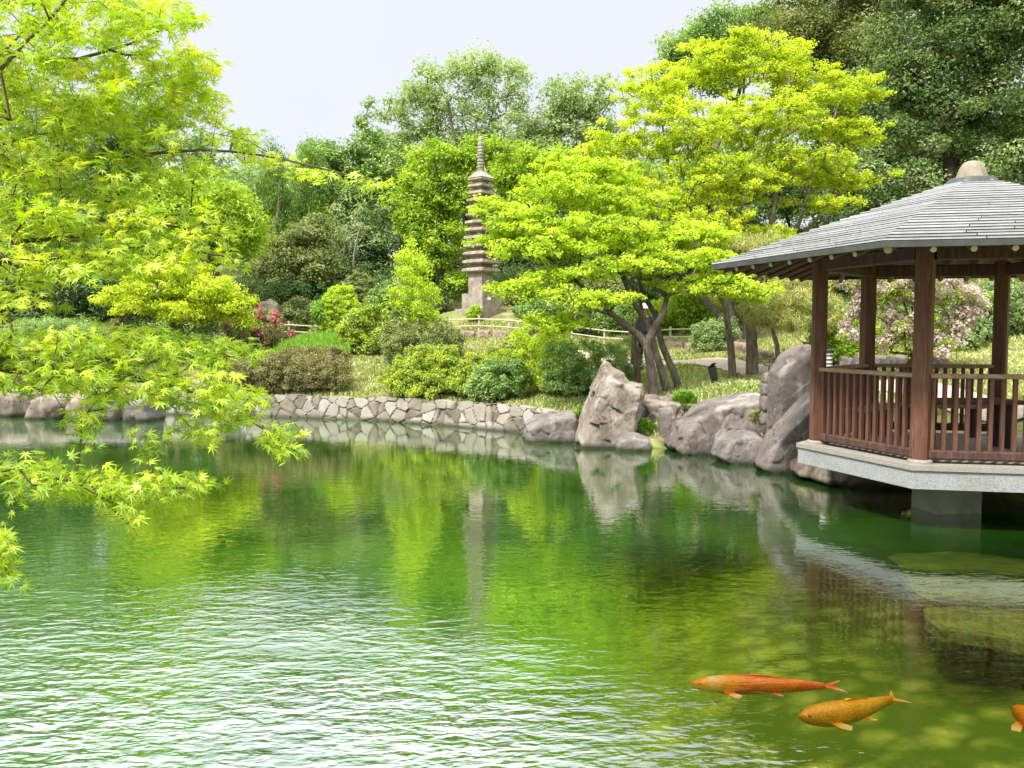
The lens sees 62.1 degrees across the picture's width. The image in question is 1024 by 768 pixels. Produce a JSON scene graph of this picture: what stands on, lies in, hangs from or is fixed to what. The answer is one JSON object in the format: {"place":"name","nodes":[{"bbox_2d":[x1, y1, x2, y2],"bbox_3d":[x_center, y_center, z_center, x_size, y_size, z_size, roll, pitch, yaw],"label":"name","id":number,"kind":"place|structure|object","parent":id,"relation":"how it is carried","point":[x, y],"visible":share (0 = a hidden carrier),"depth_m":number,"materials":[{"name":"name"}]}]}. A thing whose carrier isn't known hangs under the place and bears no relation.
{"place":"outdoors","nodes":[
{"label":"outdoors","id":0,"kind":"place"},
{"bbox_2d":[0,414,1023,767],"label":"pond water","id":1,"kind":"structure","parent":0,"point":[368,594],"depth_m":7.91,"materials":[{"name":"liquid"}]},
{"bbox_2d":[0,387,43,416],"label":"boulder","id":2,"kind":"object","parent":1,"relation":"in","point":[10,406],"visible":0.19,"depth_m":22.79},
{"bbox_2d":[24,390,74,419],"bbox_3d":[-12.293,0.662,22.721,1.266,0.991,1.404,0,3,0],"label":"boulder","id":3,"kind":"object","parent":1,"relation":"in","point":[43,407],"visible":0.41,"depth_m":22.11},
{"bbox_2d":[65,392,90,419],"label":"boulder","id":4,"kind":"object","parent":1,"relation":"in","point":[73,405],"visible":0.17,"depth_m":22.00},
{"bbox_2d":[92,393,128,420],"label":"boulder","id":5,"kind":"object","parent":1,"relation":"in","point":[115,415],"visible":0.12,"depth_m":21.80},
{"bbox_2d":[122,396,164,421],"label":"boulder","id":6,"kind":"object","parent":1,"relation":"in","point":[144,414],"visible":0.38,"depth_m":21.59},
{"bbox_2d":[615,432,651,451],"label":"boulder","id":7,"kind":"object","parent":1,"relation":"in","point":[634,442],"visible":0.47,"depth_m":16.16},
{"bbox_2d":[691,674,847,698],"bbox_3d":[1.694,1.994,5.652,1.006,0.136,0.265,0,3,0],"label":"koi","id":8,"kind":"object","parent":1,"relation":"on","point":[734,686],"visible":1,"depth_m":5.61},
{"bbox_2d":[798,691,911,730],"bbox_3d":[2.140,2.023,5.339,0.806,0.156,0.297,-2,4,-32],"label":"koi","id":9,"kind":"object","parent":1,"relation":"on","point":[843,714],"visible":1,"depth_m":5.20,"materials":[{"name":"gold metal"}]},
{"bbox_2d":[887,557,1023,577],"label":"submerged slab","id":10,"kind":"structure","parent":1,"relation":"in","point":[925,569],"depth_m":8.34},
{"bbox_2d":[923,606,1023,654],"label":"submerged slab","id":11,"kind":"structure","parent":1,"relation":"in","point":[998,629],"depth_m":6.97,"materials":[{"name":"stone"}]},
{"bbox_2d":[900,574,1023,610],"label":"submerged slab","id":12,"kind":"structure","parent":11,"relation":"on","point":[965,590],"depth_m":7.67,"materials":[{"name":"stone"}]},
{"bbox_2d":[1010,704,1023,731],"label":"koi","id":13,"kind":"object","parent":1,"relation":"on","point":[1017,710],"visible":1,"depth_m":5.17,"materials":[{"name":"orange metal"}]},
{"bbox_2d":[0,247,1023,767],"bbox_3d":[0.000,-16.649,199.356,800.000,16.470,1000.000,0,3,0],"label":"ground","id":14,"kind":"structure","parent":0,"point":[666,635],"depth_m":8.24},
{"bbox_2d":[0,314,127,379],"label":"shrub","id":15,"kind":"object","parent":14,"relation":"on","point":[46,324],"visible":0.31,"depth_m":25.28,"materials":[{"name":"green plant"}]},
{"bbox_2d":[0,233,159,350],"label":"oak tree","id":16,"kind":"object","parent":14,"relation":"on","point":[84,306],"visible":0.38,"depth_m":28.09,"materials":[{"name":"green plant"}]},
{"bbox_2d":[0,40,179,315],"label":"oak tree","id":17,"kind":"object","parent":14,"relation":"on","point":[13,218],"visible":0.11,"depth_m":35.03,"materials":[{"name":"green plant"}]},
{"bbox_2d":[97,317,129,371],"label":"shrub","id":18,"kind":"object","parent":14,"relation":"on","point":[117,323],"visible":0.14,"depth_m":26.35,"materials":[{"name":"green plant"}]},
{"bbox_2d":[70,121,169,326],"bbox_3d":[-15.330,-6.160,33.742,4.430,8.445,2.943,0,3,0],"label":"pine tree","id":19,"kind":"object","parent":14,"relation":"on","point":[110,145],"visible":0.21,"depth_m":33.04,"materials":[{"name":"green plant"}]},
{"bbox_2d":[12,316,260,366],"bbox_3d":[-12.441,-1.354,28.058,8.239,1.770,3.417,0,3,0],"label":"shrub","id":20,"kind":"object","parent":14,"relation":"on","point":[207,327],"visible":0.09,"depth_m":27.58,"materials":[{"name":"green plant"}]},
{"bbox_2d":[87,251,261,362],"bbox_3d":[-10.659,-2.287,26.792,5.322,3.837,2.866,0,3,0],"label":"maple tree","id":21,"kind":"object","parent":14,"relation":"on","point":[174,298],"visible":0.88,"depth_m":26.49,"materials":[{"name":"green plant"}]},
{"bbox_2d":[86,65,287,289],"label":"oak tree","id":22,"kind":"object","parent":14,"relation":"on","point":[196,143],"visible":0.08,"depth_m":42.21,"materials":[{"name":"green plant"}]},
{"bbox_2d":[98,166,276,336],"bbox_3d":[-11.364,-4.388,29.744,6.158,6.478,3.536,0,3,0],"label":"maple tree","id":23,"kind":"object","parent":14,"relation":"on","point":[229,205],"visible":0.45,"depth_m":29.32,"materials":[{"name":"green plant"}]},
{"bbox_2d":[0,0,394,596],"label":"maple tree","id":24,"kind":"object","parent":14,"relation":"on","point":[66,120],"visible":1,"depth_m":2.73,"materials":[{"name":"plant"}]},
{"bbox_2d":[220,305,297,350],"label":"shrub","id":25,"kind":"object","parent":14,"relation":"on","point":[272,336],"visible":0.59,"depth_m":28.46,"materials":[{"name":"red plant"}]},
{"bbox_2d":[222,127,308,296],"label":"cedar tree","id":26,"kind":"object","parent":14,"relation":"on","point":[279,199],"visible":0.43,"depth_m":40.28,"materials":[{"name":"green plant"}]},
{"bbox_2d":[258,299,279,320],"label":"boulder","id":27,"kind":"object","parent":14,"relation":"on","point":[271,304],"visible":0.52,"depth_m":30.56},
{"bbox_2d":[217,345,330,393],"bbox_3d":[-6.530,-0.359,23.282,3.349,1.398,1.602,0,3,0],"label":"hedge","id":28,"kind":"object","parent":14,"relation":"on","point":[272,372],"visible":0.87,"depth_m":22.91,"materials":[{"name":"green plant"}]},
{"bbox_2d":[243,212,349,297],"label":"oak tree","id":29,"kind":"object","parent":14,"relation":"on","point":[283,261],"visible":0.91,"depth_m":33.35,"materials":[{"name":"green plant"}]},
{"bbox_2d":[278,296,319,333],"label":"shrub","id":30,"kind":"object","parent":14,"relation":"on","point":[291,312],"visible":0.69,"depth_m":30.93,"materials":[{"name":"green plant"}]},
{"bbox_2d":[264,330,354,357],"bbox_3d":[-6.363,-1.153,27.491,2.912,1.432,3.405,0,3,0],"label":"iris bed","id":31,"kind":"object","parent":14,"relation":"on","point":[320,339],"visible":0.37,"depth_m":27.40,"materials":[{"name":"green plant"}]},
{"bbox_2d":[234,255,385,323],"bbox_3d":[-7.972,-3.775,33.884,6.608,2.938,3.691,-2,4,-34],"label":"shrub","id":32,"kind":"object","parent":14,"relation":"on","point":[268,292],"visible":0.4,"depth_m":33.21,"materials":[{"name":"green plant"}]},
{"bbox_2d":[308,299,329,333],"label":"shrub","id":33,"kind":"object","parent":14,"relation":"on","point":[316,310],"visible":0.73,"depth_m":29.02,"materials":[{"name":"green plant"}]},
{"bbox_2d":[288,132,350,251],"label":"cedar tree","id":34,"kind":"object","parent":14,"relation":"on","point":[315,204],"visible":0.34,"depth_m":41.23,"materials":[{"name":"green plant"}]},
{"bbox_2d":[284,343,354,390],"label":"hedge","id":35,"kind":"object","parent":14,"relation":"on","point":[340,369],"visible":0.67,"depth_m":22.95,"materials":[{"name":"green plant"}]},
{"bbox_2d":[316,283,360,333],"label":"shrub","id":36,"kind":"object","parent":14,"relation":"on","point":[347,301],"visible":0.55,"depth_m":29.06,"materials":[{"name":"green plant"}]},
{"bbox_2d":[293,95,407,274],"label":"oak tree","id":37,"kind":"object","parent":14,"relation":"on","point":[336,158],"visible":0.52,"depth_m":42.75,"materials":[{"name":"green plant"}]},
{"bbox_2d":[331,268,378,324],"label":"shrub","id":38,"kind":"object","parent":14,"relation":"on","point":[354,276],"visible":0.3,"depth_m":31.60,"materials":[{"name":"green plant"}]},
{"bbox_2d":[325,188,386,313],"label":"cherry tree","id":39,"kind":"object","parent":14,"relation":"on","point":[349,237],"visible":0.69,"depth_m":34.66,"materials":[{"name":"green plant"}]},
{"bbox_2d":[163,393,558,433],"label":"stone wall","id":40,"kind":"structure","parent":14,"relation":"on","point":[484,415],"depth_m":21.31,"materials":[{"name":"stone"}]},
{"bbox_2d":[333,302,394,354],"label":"shrub","id":41,"kind":"object","parent":14,"relation":"on","point":[356,334],"visible":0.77,"depth_m":26.86,"materials":[{"name":"green plant"}]},
{"bbox_2d":[53,249,729,325],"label":"undergrowth","id":42,"kind":"object","parent":14,"relation":"on","point":[496,276],"visible":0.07,"depth_m":34.72,"materials":[{"name":"green plant"}]},
{"bbox_2d":[361,276,424,325],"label":"shrub","id":43,"kind":"object","parent":14,"relation":"on","point":[374,298],"visible":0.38,"depth_m":30.66,"materials":[{"name":"green plant"}]},
{"bbox_2d":[381,235,447,330],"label":"sapling","id":44,"kind":"object","parent":14,"relation":"on","point":[425,311],"visible":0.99,"depth_m":24.53,"materials":[{"name":"green plant"}]},
{"bbox_2d":[377,314,467,367],"bbox_3d":[-2.594,-1.164,24.745,2.760,1.748,2.067,0,3,0],"label":"shrub","id":45,"kind":"object","parent":14,"relation":"on","point":[401,339],"visible":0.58,"depth_m":24.35,"materials":[{"name":"green plant"}]},
{"bbox_2d":[375,342,471,400],"bbox_3d":[-2.235,-0.341,21.861,2.609,1.462,1.982,0,3,0],"label":"shrub","id":46,"kind":"object","parent":14,"relation":"on","point":[414,376],"visible":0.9,"depth_m":21.53,"materials":[{"name":"green plant"}]},
{"bbox_2d":[375,133,524,312],"bbox_3d":[-2.448,-6.352,34.167,6.028,7.281,3.039,0,3,0],"label":"zelkova tree","id":47,"kind":"object","parent":14,"relation":"on","point":[430,235],"visible":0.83,"depth_m":33.66,"materials":[{"name":"green plant"}]},
{"bbox_2d":[294,195,608,289],"bbox_3d":[-2.591,-6.602,40.686,16.858,4.921,5.490,0,3,0],"label":"oak tree","id":48,"kind":"object","parent":14,"relation":"on","point":[378,257],"visible":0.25,"depth_m":39.89,"materials":[{"name":"green plant"}]},
{"bbox_2d":[358,38,571,262],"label":"camphor tree","id":49,"kind":"object","parent":14,"relation":"on","point":[475,70],"visible":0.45,"depth_m":45.50,"materials":[{"name":"green plant"}]},
{"bbox_2d":[464,304,482,321],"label":"shrub","id":50,"kind":"object","parent":14,"relation":"on","point":[475,311],"visible":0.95,"depth_m":29.80,"materials":[{"name":"green plant"}]},
{"bbox_2d":[455,136,506,320],"bbox_3d":[-1.127,-5.583,30.717,1.341,6.662,1.341,3,4,39],"label":"stone pagoda","id":51,"kind":"object","parent":14,"relation":"on","point":[480,270],"visible":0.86,"depth_m":30.48,"materials":[{"name":"stone"}]},
{"bbox_2d":[447,345,532,396],"bbox_3d":[-0.595,-0.342,21.404,2.296,1.330,1.350,-1,4,-19],"label":"shrub","id":52,"kind":"object","parent":14,"relation":"on","point":[460,380],"visible":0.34,"depth_m":21.05,"materials":[{"name":"green plant"}]},
{"bbox_2d":[462,357,534,402],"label":"shrub","id":53,"kind":"object","parent":14,"relation":"on","point":[486,385],"visible":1,"depth_m":20.13,"materials":[{"name":"green plant"}]},
{"bbox_2d":[0,120,1022,275],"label":"woods","id":54,"kind":"object","parent":14,"relation":"on","point":[648,168],"visible":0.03,"depth_m":50.44,"materials":[{"name":"green plant"}]},
{"bbox_2d":[499,325,556,368],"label":"shrub","id":55,"kind":"object","parent":14,"relation":"on","point":[534,332],"visible":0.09,"depth_m":23.34,"materials":[{"name":"green plant"}]},
{"bbox_2d":[494,285,570,306],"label":"shrub","id":56,"kind":"object","parent":14,"relation":"on","point":[507,301],"visible":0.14,"depth_m":33.25,"materials":[{"name":"green plant"}]},
{"bbox_2d":[484,139,593,270],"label":"zelkova tree","id":57,"kind":"object","parent":14,"relation":"on","point":[506,179],"visible":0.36,"depth_m":40.74,"materials":[{"name":"green plant"}]},
{"bbox_2d":[511,297,573,318],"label":"shrub","id":58,"kind":"object","parent":14,"relation":"on","point":[519,311],"visible":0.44,"depth_m":29.97,"materials":[{"name":"green plant"}]},
{"bbox_2d":[501,309,586,393],"bbox_3d":[0.833,-0.794,20.872,2.194,2.081,1.554,3,5,43],"label":"shrub","id":59,"kind":"object","parent":14,"relation":"on","point":[534,345],"visible":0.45,"depth_m":20.69,"materials":[{"name":"green plant"}]},
{"bbox_2d":[523,410,578,443],"bbox_3d":[0.836,1.015,17.990,1.237,0.906,1.473,0,3,0],"label":"boulder","id":60,"kind":"object","parent":14,"relation":"on","point":[554,427],"visible":0.55,"depth_m":17.34,"materials":[{"name":"stone"}]},
{"bbox_2d":[517,70,633,184],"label":"camphor tree","id":61,"kind":"object","parent":14,"relation":"on","point":[568,110],"visible":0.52,"depth_m":46.51,"materials":[{"name":"green plant"}]},
{"bbox_2d":[536,336,616,395],"bbox_3d":[1.536,-0.394,19.890,1.927,1.479,1.326,0,3,0],"label":"shrub","id":62,"kind":"object","parent":14,"relation":"on","point":[568,369],"visible":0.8,"depth_m":19.67,"materials":[{"name":"green plant"}]},
{"bbox_2d":[449,315,704,343],"bbox_3d":[1.889,-1.624,27.491,8.936,1.268,0.476,2,4,27],"label":"bamboo fence","id":63,"kind":"object","parent":14,"relation":"on","point":[670,329],"visible":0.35,"depth_m":27.51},
{"bbox_2d":[554,307,602,335],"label":"shrub","id":64,"kind":"object","parent":14,"relation":"on","point":[585,331],"visible":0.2,"depth_m":28.93,"materials":[{"name":"green plant"}]},
{"bbox_2d":[573,278,625,309],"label":"shrub","id":65,"kind":"object","parent":14,"relation":"on","point":[615,288],"visible":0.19,"depth_m":32.48,"materials":[{"name":"green plant"}]},
{"bbox_2d":[573,361,644,448],"bbox_3d":[1.946,0.577,17.078,1.438,2.078,1.212,0,3,0],"label":"standing stone","id":66,"kind":"object","parent":14,"relation":"on","point":[611,412],"visible":0.85,"depth_m":16.54,"materials":[{"name":"stone"}]},
{"bbox_2d":[198,278,1023,438],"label":"ground cover","id":67,"kind":"object","parent":14,"relation":"on","point":[677,353],"visible":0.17,"depth_m":21.79,"materials":[{"name":"green plant"}]},
{"bbox_2d":[590,301,638,336],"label":"shrub","id":68,"kind":"object","parent":14,"relation":"on","point":[625,313],"visible":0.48,"depth_m":28.55,"materials":[{"name":"green plant"}]},
{"bbox_2d":[588,334,644,389],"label":"shrub","id":69,"kind":"object","parent":14,"relation":"on","point":[618,352],"visible":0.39,"depth_m":19.47,"materials":[{"name":"green plant"}]},
{"bbox_2d":[461,152,785,395],"bbox_3d":[2.376,-2.367,18.692,6.675,5.687,3.919,-1,4,-21],"label":"maple tree","id":70,"kind":"object","parent":14,"relation":"on","point":[650,239],"visible":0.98,"depth_m":18.26,"materials":[{"name":"green plant"}]},
{"bbox_2d":[636,417,657,434],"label":"grass tuft","id":71,"kind":"object","parent":14,"relation":"on","point":[645,425],"visible":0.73,"depth_m":16.84,"materials":[{"name":"green plant"}]},
{"bbox_2d":[628,274,675,305],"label":"shrub","id":72,"kind":"object","parent":14,"relation":"on","point":[650,297],"visible":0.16,"depth_m":32.44,"materials":[{"name":"green plant"}]},
{"bbox_2d":[526,351,782,432],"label":"lawn grass","id":73,"kind":"structure","parent":14,"relation":"on","point":[738,390],"depth_m":19.47,"materials":[{"name":"green plant"}]},
{"bbox_2d":[641,394,683,424],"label":"boulder","id":74,"kind":"object","parent":14,"relation":"on","point":[652,404],"visible":0.32,"depth_m":17.15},
{"bbox_2d":[671,388,699,403],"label":"grass tuft","id":75,"kind":"object","parent":74,"relation":"on","point":[681,396],"visible":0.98,"depth_m":17.34,"materials":[{"name":"green plant"}]},
{"bbox_2d":[633,296,693,333],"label":"shrub","id":76,"kind":"object","parent":14,"relation":"on","point":[666,324],"visible":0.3,"depth_m":28.03,"materials":[{"name":"green plant"}]},
{"bbox_2d":[658,406,671,437],"bbox_3d":[3.058,0.971,16.888,0.291,1.059,0.246,0,3,0],"label":"stone post","id":77,"kind":"object","parent":14,"relation":"on","point":[664,418],"visible":0.48,"depth_m":16.77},
{"bbox_2d":[664,291,741,333],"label":"shrub","id":78,"kind":"object","parent":14,"relation":"on","point":[690,304],"visible":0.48,"depth_m":27.48,"materials":[{"name":"green plant"}]},
{"bbox_2d":[708,363,717,382],"bbox_3d":[4.488,-0.198,19.013,0.202,0.554,0.264,3,5,45],"label":"spotlight","id":79,"kind":"object","parent":14,"relation":"on","point":[712,369],"visible":0.88,"depth_m":18.95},
{"bbox_2d":[687,313,741,352],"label":"shrub","id":80,"kind":"object","parent":14,"relation":"on","point":[710,333],"visible":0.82,"depth_m":23.95,"materials":[{"name":"green plant"}]},
{"bbox_2d":[664,392,766,455],"bbox_3d":[3.994,0.904,16.296,2.052,1.477,1.483,0,3,0],"label":"boulder","id":81,"kind":"object","parent":14,"relation":"on","point":[697,428],"visible":0.59,"depth_m":15.63,"materials":[{"name":"stone"}]},
{"bbox_2d":[643,0,790,161],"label":"oak tree","id":82,"kind":"object","parent":14,"relation":"on","point":[703,26],"visible":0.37,"depth_m":36.61,"materials":[{"name":"green plant"}]},
{"bbox_2d":[671,232,764,376],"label":"pine tree","id":83,"kind":"object","parent":14,"relation":"on","point":[739,246],"visible":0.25,"depth_m":20.07,"materials":[{"name":"plant"}]},
{"bbox_2d":[550,22,903,341],"bbox_3d":[6.205,-5.729,24.787,10.491,9.358,4.849,0,3,0],"label":"maple tree","id":84,"kind":"object","parent":14,"relation":"on","point":[785,170],"visible":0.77,"depth_m":24.39,"materials":[{"name":"green plant"}]},
{"bbox_2d":[711,429,762,464],"bbox_3d":[4.021,1.219,14.998,0.951,0.842,1.048,0,3,0],"label":"boulder","id":85,"kind":"object","parent":14,"relation":"on","point":[734,447],"visible":0.57,"depth_m":14.57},
{"bbox_2d":[734,341,745,353],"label":"kerb stone","id":86,"kind":"object","parent":14,"relation":"on","point":[740,347],"visible":0.3,"depth_m":22.48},
{"bbox_2d":[576,161,910,298],"bbox_3d":[10.073,-5.305,29.808,15.758,5.266,5.702,0,3,0],"label":"oak tree","id":87,"kind":"object","parent":14,"relation":"on","point":[799,193],"visible":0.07,"depth_m":29.19,"materials":[{"name":"green plant"}]},
{"bbox_2d":[758,349,773,361],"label":"kerb stone","id":88,"kind":"object","parent":14,"relation":"on","point":[764,354],"visible":0.49,"depth_m":21.63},
{"bbox_2d":[739,227,808,376],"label":"pine tree","id":89,"kind":"object","parent":14,"relation":"on","point":[751,353],"visible":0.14,"depth_m":20.09,"materials":[{"name":"plant"}]},
{"bbox_2d":[755,391,809,473],"bbox_3d":[4.528,0.932,13.991,1.016,1.628,0.938,0,3,0],"label":"boulder","id":90,"kind":"object","parent":14,"relation":"on","point":[776,453],"visible":0.6,"depth_m":13.64,"materials":[{"name":"stone"}]},
{"bbox_2d":[766,344,810,430],"bbox_3d":[4.886,0.507,14.657,0.915,2.390,0.789,0,3,0],"label":"standing stone","id":91,"kind":"object","parent":14,"relation":"on","point":[788,385],"visible":0.44,"depth_m":14.30,"materials":[{"name":"stone"}]},
{"bbox_2d":[758,411,766,424],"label":"cobble","id":92,"kind":"object","parent":91,"relation":"on","point":[762,417],"visible":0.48,"depth_m":14.97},
{"bbox_2d":[742,407,760,423],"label":"grass tuft","id":93,"kind":"object","parent":92,"relation":"on","point":[754,417],"visible":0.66,"depth_m":15.19,"materials":[{"name":"green plant"}]},
{"bbox_2d":[759,394,767,410],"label":"cobble","id":94,"kind":"object","parent":92,"relation":"on","point":[763,402],"visible":0.52,"depth_m":14.93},
{"bbox_2d":[730,277,858,359],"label":"pine tree","id":95,"kind":"object","parent":14,"relation":"on","point":[780,312],"visible":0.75,"depth_m":19.37,"materials":[{"name":"green plant"}]},
{"bbox_2d":[737,0,933,219],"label":"oak tree","id":96,"kind":"object","parent":14,"relation":"on","point":[825,27],"visible":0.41,"depth_m":32.52,"materials":[{"name":"green plant"}]},
{"bbox_2d":[802,319,883,362],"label":"shrub","id":97,"kind":"object","parent":14,"relation":"on","point":[837,346],"visible":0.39,"depth_m":19.80,"materials":[{"name":"green plant"}]},
{"bbox_2d":[833,355,853,364],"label":"kerb stone","id":98,"kind":"object","parent":14,"relation":"on","point":[843,360],"visible":0.37,"depth_m":19.62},
{"bbox_2d":[790,447,911,489],"bbox_3d":[5.464,1.455,13.143,2.159,0.918,1.845,0,3,0],"label":"boulder","id":99,"kind":"object","parent":14,"relation":"on","point":[827,477],"visible":0.2,"depth_m":12.43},
{"bbox_2d":[711,161,1023,514],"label":"gazebo","id":100,"kind":"object","parent":14,"relation":"on","point":[966,223],"visible":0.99,"depth_m":10.20,"materials":[{"name":"wood"}]},
{"bbox_2d":[909,398,1023,448],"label":"table","id":101,"kind":"object","parent":100,"relation":"on","point":[996,419],"visible":0.36,"depth_m":10.94,"materials":[{"name":"brown wood"}]},
{"bbox_2d":[768,0,1023,209],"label":"oak tree","id":102,"kind":"object","parent":14,"relation":"on","point":[816,142],"visible":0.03,"depth_m":38.80,"materials":[{"name":"green plant"}]},
{"bbox_2d":[886,355,905,368],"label":"kerb stone","id":103,"kind":"object","parent":14,"relation":"on","point":[893,359],"visible":0.47,"depth_m":18.86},
{"bbox_2d":[833,278,993,371],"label":"flowering tree","id":104,"kind":"object","parent":14,"relation":"on","point":[901,291],"visible":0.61,"depth_m":17.19,"materials":[{"name":"pink plant"}]},
{"bbox_2d":[817,0,1023,213],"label":"oak tree","id":105,"kind":"object","parent":14,"relation":"on","point":[970,28],"visible":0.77,"depth_m":29.73,"materials":[{"name":"green plant"}]},
{"bbox_2d":[877,278,1023,349],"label":"shrub","id":106,"kind":"object","parent":14,"relation":"on","point":[982,330],"visible":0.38,"depth_m":20.48,"materials":[{"name":"green plant"}]},
{"bbox_2d":[964,0,1023,185],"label":"oak tree","id":107,"kind":"object","parent":14,"relation":"on","point":[1020,147],"visible":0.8,"depth_m":28.75,"materials":[{"name":"green plant"}]},
{"bbox_2d":[0,0,1023,253],"label":"sky","id":108,"kind":"structure","parent":0,"point":[300,67],"materials":[{"name":"white"}]},
{"bbox_2d":[557,345,1023,420],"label":"path","id":109,"kind":"structure","parent":0,"point":[740,365],"depth_m":20.99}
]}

